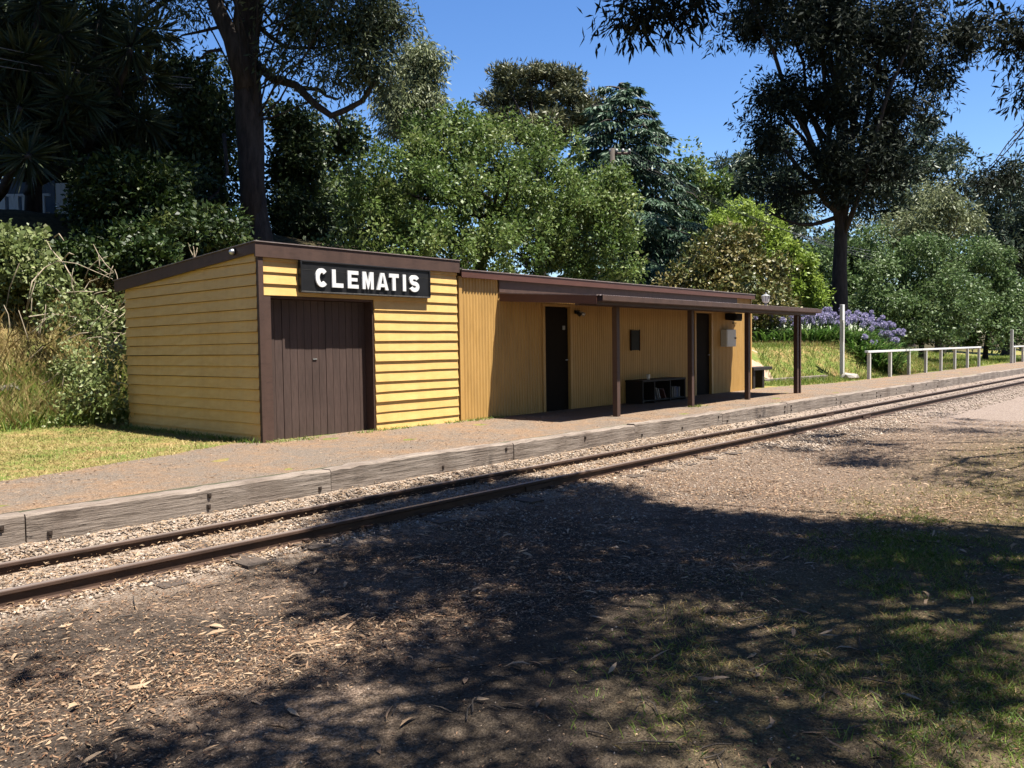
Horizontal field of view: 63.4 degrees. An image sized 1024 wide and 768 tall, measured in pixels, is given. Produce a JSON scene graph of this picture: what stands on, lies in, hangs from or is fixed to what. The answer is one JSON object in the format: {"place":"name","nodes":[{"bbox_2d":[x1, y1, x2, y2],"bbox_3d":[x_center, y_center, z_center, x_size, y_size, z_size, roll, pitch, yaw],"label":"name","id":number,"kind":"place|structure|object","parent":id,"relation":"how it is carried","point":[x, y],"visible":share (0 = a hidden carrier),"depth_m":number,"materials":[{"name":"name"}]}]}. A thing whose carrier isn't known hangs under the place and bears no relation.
{"place":"outdoors","nodes":[
{"label":"outdoors","id":0,"kind":"place"},
{"bbox_2d":[0,178,55,212],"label":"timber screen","id":1,"kind":"object","parent":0,"point":[50,202],"visible":0.11,"depth_m":23.17,"materials":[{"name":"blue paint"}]},
{"bbox_2d":[0,374,1023,767],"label":"ground","id":2,"kind":"structure","parent":0,"point":[472,742],"depth_m":4.77,"materials":[{"name":"brown soil"}]},
{"bbox_2d":[0,423,792,620],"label":"ballast stones","id":3,"kind":"object","parent":2,"relation":"on","point":[28,609],"visible":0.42,"depth_m":7.78,"materials":[{"name":"grey gravel"}]},
{"bbox_2d":[0,376,1023,610],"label":"railway track","id":4,"kind":"structure","parent":2,"relation":"on","point":[80,582],"depth_m":7.95,"materials":[{"name":"metal"}]},
{"bbox_2d":[0,368,1023,547],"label":"platform edge","id":5,"kind":"object","parent":2,"relation":"on","point":[57,522],"visible":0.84,"depth_m":9.07,"materials":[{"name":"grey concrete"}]},
{"bbox_2d":[1,476,1022,764],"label":"gravel stones","id":6,"kind":"object","parent":2,"relation":"on","point":[543,618],"visible":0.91,"depth_m":4.79,"materials":[{"name":"grey stone"}]},
{"bbox_2d":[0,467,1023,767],"bbox_3d":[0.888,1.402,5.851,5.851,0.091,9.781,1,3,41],"label":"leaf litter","id":7,"kind":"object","parent":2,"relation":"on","point":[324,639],"visible":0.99,"depth_m":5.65,"materials":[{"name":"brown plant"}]},
{"bbox_2d":[0,362,1023,513],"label":"platform","id":8,"kind":"structure","parent":2,"relation":"on","point":[303,456],"depth_m":10.75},
{"bbox_2d":[112,240,459,442],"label":"goods shed","id":9,"kind":"structure","parent":8,"relation":"on","point":[248,339],"depth_m":12.58,"materials":[{"name":"yellow paint"}]},
{"bbox_2d":[298,260,430,297],"bbox_3d":[-2.182,-1.581,12.663,0.084,0.456,2.500,1,3,41],"label":"station sign","id":10,"kind":"object","parent":9,"relation":"attached to","point":[335,278],"visible":1,"depth_m":12.52,"materials":[{"name":"black paint"}]},
{"bbox_2d":[256,415,508,443],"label":"wall weeds","id":11,"kind":"object","parent":8,"relation":"on","point":[391,428],"depth_m":12.97,"materials":[{"name":"green plant"}]},
{"bbox_2d":[2,392,818,505],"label":"leaf litter","id":12,"kind":"object","parent":8,"relation":"on","point":[644,418],"visible":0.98,"depth_m":11.12,"materials":[{"name":"brown plant"}]},
{"bbox_2d":[456,269,821,420],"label":"station building","id":13,"kind":"structure","parent":8,"relation":"on","point":[529,344],"depth_m":16.57,"materials":[{"name":"paint"}]},
{"bbox_2d":[545,307,567,411],"bbox_3d":[0.847,-0.485,16.354,0.040,2.030,0.790,1,3,41],"label":"door","id":14,"kind":"structure","parent":13,"relation":"in","point":[556,338],"depth_m":16.36,"materials":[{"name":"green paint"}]},
{"bbox_2d":[630,330,639,350],"bbox_3d":[2.730,-0.969,18.329,0.018,0.465,0.370,1,3,41],"label":"notice frame","id":15,"kind":"object","parent":13,"relation":"attached to","point":[634,339],"visible":1,"depth_m":18.31,"materials":[{"name":"black plastic"}]},
{"bbox_2d":[696,314,708,394],"bbox_3d":[4.741,-0.740,20.779,0.040,2.030,0.770,1,3,41],"label":"door","id":16,"kind":"structure","parent":13,"relation":"in","point":[702,320],"depth_m":20.81,"materials":[{"name":"black paint"}]},
{"bbox_2d":[721,330,736,346],"bbox_3d":[5.654,-1.192,21.516,0.218,0.440,0.570,1,3,41],"label":"metal cabinet","id":17,"kind":"object","parent":13,"relation":"attached to","point":[728,338],"visible":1,"depth_m":21.35,"materials":[{"name":"grey metal"}]},
{"bbox_2d":[725,313,741,322],"bbox_3d":[5.861,-1.712,21.664,0.314,0.260,0.630,1,3,41],"label":"wall speaker","id":18,"kind":"object","parent":13,"relation":"attached to","point":[734,316],"depth_m":21.44,"materials":[{"name":"black plastic"}]},
{"bbox_2d":[761,292,769,304],"bbox_3d":[6.455,-2.144,21.070,0.222,0.380,0.222,1,3,35],"label":"lantern","id":19,"kind":"object","parent":13,"relation":"on","point":[765,297],"visible":0.94,"depth_m":21.02,"materials":[{"name":"white glass"}]},
{"bbox_2d":[625,377,685,403],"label":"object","id":20,"kind":"object","parent":8,"relation":"on","point":[640,391],"visible":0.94,"depth_m":18.25,"materials":[{"name":"brown wood"}]},
{"bbox_2d":[752,366,771,388],"bbox_3d":[6.997,-0.179,23.726,0.420,0.620,1.230,1,3,41],"label":"bench","id":21,"kind":"object","parent":8,"relation":"on","point":[757,376],"visible":0.59,"depth_m":23.73,"materials":[{"name":"brown wood"}]},
{"bbox_2d":[865,346,980,378],"bbox_3d":[17.259,-0.930,33.932,0.120,1.070,16.150,1,3,41],"label":"white fence","id":22,"kind":"object","parent":8,"relation":"on","point":[909,360],"visible":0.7,"depth_m":32.75,"materials":[{"name":"paint"}]},
{"bbox_2d":[1010,330,1023,362],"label":"white fence","id":23,"kind":"object","parent":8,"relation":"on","point":[1012,354],"visible":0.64,"depth_m":44.88,"materials":[{"name":"paint"}]},
{"bbox_2d":[44,496,1023,767],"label":"fallen twigs","id":24,"kind":"object","parent":2,"relation":"on","point":[596,636],"visible":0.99,"depth_m":4.42,"materials":[{"name":"brown wood"}]},
{"bbox_2d":[576,0,795,62],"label":"blackwood tree","id":25,"kind":"object","parent":2,"relation":"on","point":[643,18],"visible":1,"depth_m":7.18,"materials":[{"name":"green plant"}]},
{"bbox_2d":[420,420,1000,566],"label":"gravel stones","id":26,"kind":"object","parent":2,"relation":"on","point":[632,517],"visible":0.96,"depth_m":9.87,"materials":[{"name":"grey gravel"}]},
{"bbox_2d":[544,499,1023,767],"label":"foreground grass","id":27,"kind":"structure","parent":2,"relation":"on","point":[915,555],"depth_m":4.34,"materials":[{"name":"green plant"}]},
{"bbox_2d":[549,414,1023,549],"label":"leaf litter","id":28,"kind":"object","parent":2,"relation":"on","point":[828,459],"visible":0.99,"depth_m":10.49,"materials":[{"name":"brown plant"}]},
{"bbox_2d":[593,538,1023,767],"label":"ground weeds","id":29,"kind":"object","parent":2,"relation":"on","point":[792,754],"visible":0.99,"depth_m":4.25,"materials":[{"name":"green plant"}]},
{"bbox_2d":[688,378,1023,450],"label":"ballast stones","id":30,"kind":"object","parent":2,"relation":"on","point":[805,446],"visible":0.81,"depth_m":17.00,"materials":[{"name":"grey gravel"}]},
{"bbox_2d":[897,0,1023,202],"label":"blackwood tree","id":31,"kind":"object","parent":2,"relation":"on","point":[1012,32],"visible":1,"depth_m":13.04,"materials":[{"name":"green plant"}]},
{"bbox_2d":[0,209,1023,506],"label":"embankment","id":32,"kind":"structure","parent":0,"point":[52,221],"depth_m":15.84,"materials":[{"name":"plant"}]},
{"bbox_2d":[0,193,50,212],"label":"picket fence","id":33,"kind":"object","parent":32,"relation":"on","point":[14,203],"visible":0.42,"depth_m":21.98,"materials":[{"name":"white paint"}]},
{"bbox_2d":[0,218,71,317],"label":"bramble bush","id":34,"kind":"object","parent":32,"relation":"on","point":[30,254],"visible":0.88,"depth_m":16.01,"materials":[{"name":"green plant"}]},
{"bbox_2d":[0,0,90,201],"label":"cabbage tree","id":35,"kind":"object","parent":32,"relation":"on","point":[13,165],"visible":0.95,"depth_m":18.51,"materials":[{"name":"green plant"}]},
{"bbox_2d":[1,0,127,212],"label":"cabbage tree","id":36,"kind":"object","parent":32,"relation":"on","point":[74,100],"visible":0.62,"depth_m":19.20,"materials":[{"name":"green plant"}]},
{"bbox_2d":[55,183,73,213],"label":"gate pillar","id":37,"kind":"structure","parent":32,"relation":"on","point":[59,191],"depth_m":21.97,"materials":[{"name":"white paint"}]},
{"bbox_2d":[0,228,129,431],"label":"bank grass","id":38,"kind":"structure","parent":32,"relation":"on","point":[8,345],"depth_m":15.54,"materials":[{"name":"green plant"}]},
{"bbox_2d":[4,233,128,396],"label":"bramble canes","id":39,"kind":"object","parent":32,"relation":"on","point":[28,301],"visible":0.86,"depth_m":14.79,"materials":[{"name":"brown plant"}]},
{"bbox_2d":[23,267,128,393],"bbox_3d":[-7.895,-0.723,15.413,2.606,2.964,1.499,0,3,22],"label":"bramble bush","id":40,"kind":"object","parent":32,"relation":"on","point":[87,322],"visible":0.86,"depth_m":15.23,"materials":[{"name":"green plant"}]},
{"bbox_2d":[30,335,132,427],"bbox_3d":[-7.068,0.125,14.019,1.655,1.918,1.380,-1,3,-3],"label":"bramble bush","id":41,"kind":"object","parent":32,"relation":"on","point":[94,374],"visible":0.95,"depth_m":13.94,"materials":[{"name":"green plant"}]},
{"bbox_2d":[1,0,166,212],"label":"evergreen tree","id":42,"kind":"object","parent":32,"relation":"on","point":[66,179],"visible":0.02,"depth_m":25.83,"materials":[{"name":"green plant"}]},
{"bbox_2d":[49,228,185,328],"bbox_3d":[-8.170,-1.754,17.383,3.076,3.008,1.879,0,3,20],"label":"bramble bush","id":43,"kind":"object","parent":32,"relation":"on","point":[146,252],"visible":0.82,"depth_m":16.84,"materials":[{"name":"green plant"}]},
{"bbox_2d":[0,420,251,481],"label":"lawn grass","id":44,"kind":"structure","parent":32,"relation":"on","point":[57,469],"depth_m":11.20,"materials":[{"name":"green plant"}]},
{"bbox_2d":[67,0,190,166],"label":"cabbage tree","id":45,"kind":"object","parent":32,"relation":"on","point":[115,25],"visible":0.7,"depth_m":20.69,"materials":[{"name":"green plant"}]},
{"bbox_2d":[54,145,206,233],"bbox_3d":[-8.802,-4.188,19.525,2.663,2.810,3.741,17,18,82],"label":"rounded shrub","id":46,"kind":"object","parent":32,"relation":"on","point":[133,184],"visible":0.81,"depth_m":18.81,"materials":[{"name":"green plant"}]},
{"bbox_2d":[67,198,260,259],"bbox_3d":[-7.824,-2.432,18.847,4.138,3.724,2.757,-1,3,-1],"label":"rounded shrub","id":47,"kind":"object","parent":32,"relation":"on","point":[208,229],"visible":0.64,"depth_m":18.19,"materials":[{"name":"green plant"}]},
{"bbox_2d":[130,21,240,225],"bbox_3d":[-9.895,-7.427,25.357,5.205,7.735,4.842,1,3,41],"label":"evergreen tree","id":48,"kind":"object","parent":32,"relation":"on","point":[202,113],"visible":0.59,"depth_m":25.27,"materials":[{"name":"green plant"}]},
{"bbox_2d":[120,423,257,443],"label":"wall weeds","id":49,"kind":"object","parent":32,"relation":"on","point":[206,436],"depth_m":12.40,"materials":[{"name":"green plant"}]},
{"bbox_2d":[118,0,427,241],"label":"gum tree","id":50,"kind":"object","parent":32,"relation":"on","point":[371,26],"visible":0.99,"depth_m":22.45,"materials":[{"name":"green plant"}]},
{"bbox_2d":[262,87,378,243],"bbox_3d":[-6.290,-6.810,27.360,3.502,5.949,4.431,1,3,41],"label":"evergreen tree","id":51,"kind":"object","parent":32,"relation":"on","point":[297,164],"visible":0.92,"depth_m":26.51,"materials":[{"name":"green plant"}]},
{"bbox_2d":[272,147,423,246],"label":"tree","id":52,"kind":"object","parent":32,"relation":"on","point":[330,179],"visible":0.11,"depth_m":46.52,"materials":[{"name":"green plant"}]},
{"bbox_2d":[360,33,460,249],"bbox_3d":[-4.227,-9.038,36.297,4.304,12.866,4.489,1,3,41],"label":"gum tree","id":53,"kind":"object","parent":32,"relation":"on","point":[422,81],"visible":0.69,"depth_m":35.30,"materials":[{"name":"green plant"}]},
{"bbox_2d":[309,97,650,284],"bbox_3d":[-0.786,-5.654,25.081,7.857,6.788,9.656,1,3,41],"label":"plum tree","id":54,"kind":"object","parent":32,"relation":"on","point":[546,223],"visible":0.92,"depth_m":24.66,"materials":[{"name":"green plant"}]},
{"bbox_2d":[470,55,610,273],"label":"pine tree","id":55,"kind":"object","parent":32,"relation":"on","point":[567,83],"visible":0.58,"depth_m":61.04,"materials":[{"name":"green plant"}]},
{"bbox_2d":[527,81,711,286],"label":"cedar tree","id":56,"kind":"object","parent":32,"relation":"on","point":[660,244],"visible":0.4,"depth_m":44.33,"materials":[{"name":"green plant"}]},
{"bbox_2d":[609,148,630,280],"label":"power pole","id":57,"kind":"object","parent":32,"relation":"on","point":[613,152],"visible":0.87,"depth_m":41.95,"materials":[{"name":"grey wood"}]},
{"bbox_2d":[618,150,871,254],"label":"power line","id":58,"kind":"object","parent":57,"relation":"attached to","point":[734,210],"visible":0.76,"depth_m":44.08,"materials":[{"name":"grey metal"}]},
{"bbox_2d":[625,150,872,257],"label":"power line","id":59,"kind":"object","parent":57,"relation":"attached to","point":[735,209],"visible":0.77,"depth_m":43.89,"materials":[{"name":"grey metal"}]},
{"bbox_2d":[631,150,869,259],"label":"power line","id":60,"kind":"object","parent":57,"relation":"attached to","point":[740,210],"visible":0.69,"depth_m":43.91,"materials":[{"name":"grey metal"}]},
{"bbox_2d":[621,155,887,253],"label":"power line","id":61,"kind":"object","parent":57,"relation":"attached to","point":[740,213],"visible":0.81,"depth_m":44.29,"materials":[{"name":"grey metal"}]},
{"bbox_2d":[664,136,735,246],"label":"broadleaf tree","id":62,"kind":"object","parent":32,"relation":"on","point":[708,186],"visible":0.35,"depth_m":58.93,"materials":[{"name":"green plant"}]},
{"bbox_2d":[650,216,803,341],"bbox_3d":[8.882,-4.294,34.292,6.216,5.558,5.694,1,3,41],"label":"magnolia tree","id":63,"kind":"object","parent":32,"relation":"on","point":[723,258],"visible":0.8,"depth_m":33.64,"materials":[{"name":"green plant"}]},
{"bbox_2d":[688,194,798,275],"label":"lime tree","id":64,"kind":"object","parent":32,"relation":"on","point":[775,243],"visible":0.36,"depth_m":51.41,"materials":[{"name":"green plant"}]},
{"bbox_2d":[704,123,825,233],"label":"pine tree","id":65,"kind":"object","parent":32,"relation":"on","point":[741,161],"visible":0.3,"depth_m":73.96,"materials":[{"name":"green plant"}]},
{"bbox_2d":[752,316,793,342],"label":"agapanthus","id":66,"kind":"object","parent":32,"relation":"on","point":[761,338],"visible":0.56,"depth_m":32.06,"materials":[{"name":"green plant"}]},
{"bbox_2d":[756,314,810,342],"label":"agapanthus","id":67,"kind":"object","parent":32,"relation":"on","point":[784,339],"visible":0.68,"depth_m":32.01,"materials":[{"name":"green plant"}]},
{"bbox_2d":[764,375,827,380],"bbox_3d":[9.255,-0.125,27.056,3.932,0.210,0.191,-3,3,-41],"label":"garden edging","id":68,"kind":"object","parent":32,"relation":"on","point":[809,377],"visible":0.28,"depth_m":26.81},
{"bbox_2d":[780,315,828,342],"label":"agapanthus","id":69,"kind":"object","parent":32,"relation":"on","point":[802,332],"visible":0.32,"depth_m":32.22,"materials":[{"name":"green plant"}]},
{"bbox_2d":[778,238,835,327],"bbox_3d":[12.404,-3.783,35.595,2.707,5.025,2.484,0,3,11],"label":"lime shrub","id":70,"kind":"object","parent":32,"relation":"on","point":[812,296],"visible":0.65,"depth_m":35.06,"materials":[{"name":"green plant"}]},
{"bbox_2d":[784,313,838,342],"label":"agapanthus","id":71,"kind":"object","parent":32,"relation":"on","point":[823,337],"visible":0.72,"depth_m":31.97,"materials":[{"name":"green plant"}]},
{"bbox_2d":[811,310,845,332],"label":"agapanthus","id":72,"kind":"object","parent":32,"relation":"on","point":[825,313],"visible":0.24,"depth_m":33.29,"materials":[{"name":"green plant"}]},
{"bbox_2d":[778,209,885,328],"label":"tree","id":73,"kind":"object","parent":32,"relation":"on","point":[804,231],"visible":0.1,"depth_m":83.34,"materials":[{"name":"green plant"}]},
{"bbox_2d":[767,220,900,334],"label":"broadleaf tree","id":74,"kind":"object","parent":32,"relation":"on","point":[865,244],"visible":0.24,"depth_m":55.12,"materials":[{"name":"green plant"}]},
{"bbox_2d":[810,307,865,342],"bbox_3d":[12.564,-2.286,32.606,3.593,1.528,3.093,1,3,41],"label":"agapanthus","id":75,"kind":"object","parent":32,"relation":"on","point":[830,314],"visible":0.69,"depth_m":32.17,"materials":[{"name":"green plant"}]},
{"bbox_2d":[818,312,860,336],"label":"agapanthus","id":76,"kind":"object","parent":32,"relation":"on","point":[836,319],"visible":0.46,"depth_m":33.33,"materials":[{"name":"purple plant"}]},
{"bbox_2d":[840,304,844,374],"bbox_3d":[11.387,-1.431,28.590,0.170,2.620,0.330,1,3,41],"label":"white post","id":77,"kind":"object","parent":32,"relation":"on","point":[842,336],"visible":0.85,"depth_m":28.62,"materials":[{"name":"paint"}]},
{"bbox_2d":[814,310,871,342],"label":"agapanthus","id":78,"kind":"object","parent":32,"relation":"on","point":[850,316],"visible":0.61,"depth_m":32.37,"materials":[{"name":"green plant"}]},
{"bbox_2d":[699,0,995,329],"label":"blackwood tree","id":79,"kind":"object","parent":32,"relation":"on","point":[838,161],"visible":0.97,"depth_m":38.10,"materials":[{"name":"green plant"}]},
{"bbox_2d":[840,373,858,379],"bbox_3d":[11.506,-0.237,28.119,0.578,0.323,0.841,1,3,41],"label":"rock","id":80,"kind":"object","parent":32,"relation":"on","point":[849,375],"visible":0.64,"depth_m":27.83,"materials":[{"name":"stone"}]},
{"bbox_2d":[833,309,880,340],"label":"agapanthus","id":81,"kind":"object","parent":32,"relation":"on","point":[865,315],"visible":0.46,"depth_m":33.73,"materials":[{"name":"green plant"}]},
{"bbox_2d":[833,317,887,346],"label":"agapanthus","id":82,"kind":"object","parent":32,"relation":"on","point":[866,322],"visible":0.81,"depth_m":32.29,"materials":[{"name":"green plant"}]},
{"bbox_2d":[831,337,904,356],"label":"agapanthus","id":83,"kind":"object","parent":32,"relation":"on","point":[861,352],"visible":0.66,"depth_m":31.27,"materials":[{"name":"green plant"}]},
{"bbox_2d":[848,314,894,344],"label":"agapanthus","id":84,"kind":"object","parent":32,"relation":"on","point":[879,320],"visible":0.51,"depth_m":33.54,"materials":[{"name":"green plant"}]},
{"bbox_2d":[846,322,903,354],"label":"agapanthus","id":85,"kind":"object","parent":32,"relation":"on","point":[871,328],"visible":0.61,"depth_m":31.86,"materials":[{"name":"green plant"}]},
{"bbox_2d":[850,334,911,367],"bbox_3d":[13.717,-1.274,31.392,2.947,1.301,2.901,0,3,24],"label":"agapanthus","id":86,"kind":"object","parent":32,"relation":"on","point":[879,362],"visible":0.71,"depth_m":31.11,"materials":[{"name":"green plant"}]},
{"bbox_2d":[870,330,912,363],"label":"agapanthus","id":87,"kind":"object","parent":32,"relation":"on","point":[888,332],"visible":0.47,"depth_m":31.59,"materials":[{"name":"green plant"}]},
{"bbox_2d":[875,321,908,353],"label":"agapanthus","id":88,"kind":"object","parent":32,"relation":"on","point":[889,324],"visible":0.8,"depth_m":33.51,"materials":[{"name":"purple plant"}]},
{"bbox_2d":[865,341,919,372],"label":"agapanthus","id":89,"kind":"object","parent":32,"relation":"on","point":[894,368],"visible":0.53,"depth_m":31.07,"materials":[{"name":"green plant"}]},
{"bbox_2d":[878,332,927,368],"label":"agapanthus","id":90,"kind":"object","parent":32,"relation":"on","point":[896,340],"visible":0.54,"depth_m":31.81,"materials":[{"name":"green plant"}]},
{"bbox_2d":[883,328,927,361],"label":"agapanthus","id":91,"kind":"object","parent":32,"relation":"on","point":[899,332],"visible":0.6,"depth_m":33.29,"materials":[{"name":"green plant"}]},
{"bbox_2d":[848,107,972,346],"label":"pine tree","id":92,"kind":"object","parent":32,"relation":"on","point":[938,152],"visible":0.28,"depth_m":71.02,"materials":[{"name":"green plant"}]},
{"bbox_2d":[854,174,992,352],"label":"gum tree","id":93,"kind":"object","parent":32,"relation":"on","point":[946,211],"visible":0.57,"depth_m":60.98,"materials":[{"name":"green plant"}]},
{"bbox_2d":[848,229,1003,359],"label":"broadleaf tree","id":94,"kind":"object","parent":32,"relation":"on","point":[906,302],"visible":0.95,"depth_m":42.85,"materials":[{"name":"green plant"}]},
{"bbox_2d":[910,146,1015,331],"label":"tree","id":95,"kind":"object","parent":32,"relation":"on","point":[970,192],"visible":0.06,"depth_m":86.25,"materials":[{"name":"green plant"}]},
{"bbox_2d":[945,231,1023,359],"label":"broadleaf tree","id":96,"kind":"object","parent":32,"relation":"on","point":[1002,321],"visible":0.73,"depth_m":48.20,"materials":[{"name":"green plant"}]},
{"bbox_2d":[966,149,1023,355],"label":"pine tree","id":97,"kind":"object","parent":32,"relation":"on","point":[1012,236],"visible":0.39,"depth_m":65.50,"materials":[{"name":"green plant"}]},
{"bbox_2d":[993,160,1023,230],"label":"tree","id":98,"kind":"object","parent":32,"relation":"on","point":[1017,217],"visible":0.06,"depth_m":79.73,"materials":[{"name":"green plant"}]},
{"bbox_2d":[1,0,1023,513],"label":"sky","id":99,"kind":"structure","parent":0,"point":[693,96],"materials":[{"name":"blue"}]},
{"bbox_2d":[752,350,772,378],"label":"path","id":100,"kind":"structure","parent":0,"point":[755,364],"depth_m":26.49,"materials":[{"name":"beige concrete"}]},
{"bbox_2d":[752,340,982,385],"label":"bank grass","id":101,"kind":"structure","parent":0,"point":[806,381],"depth_m":28.82,"materials":[{"name":"green plant"}]},
{"bbox_2d":[792,430,1023,530],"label":"foreground grass","id":102,"kind":"structure","parent":0,"point":[964,486],"depth_m":9.37,"materials":[{"name":"green plant"}]},
{"bbox_2d":[911,350,1020,368],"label":"bank grass","id":103,"kind":"structure","parent":0,"point":[991,360],"depth_m":50.25,"materials":[{"name":"green plant"}]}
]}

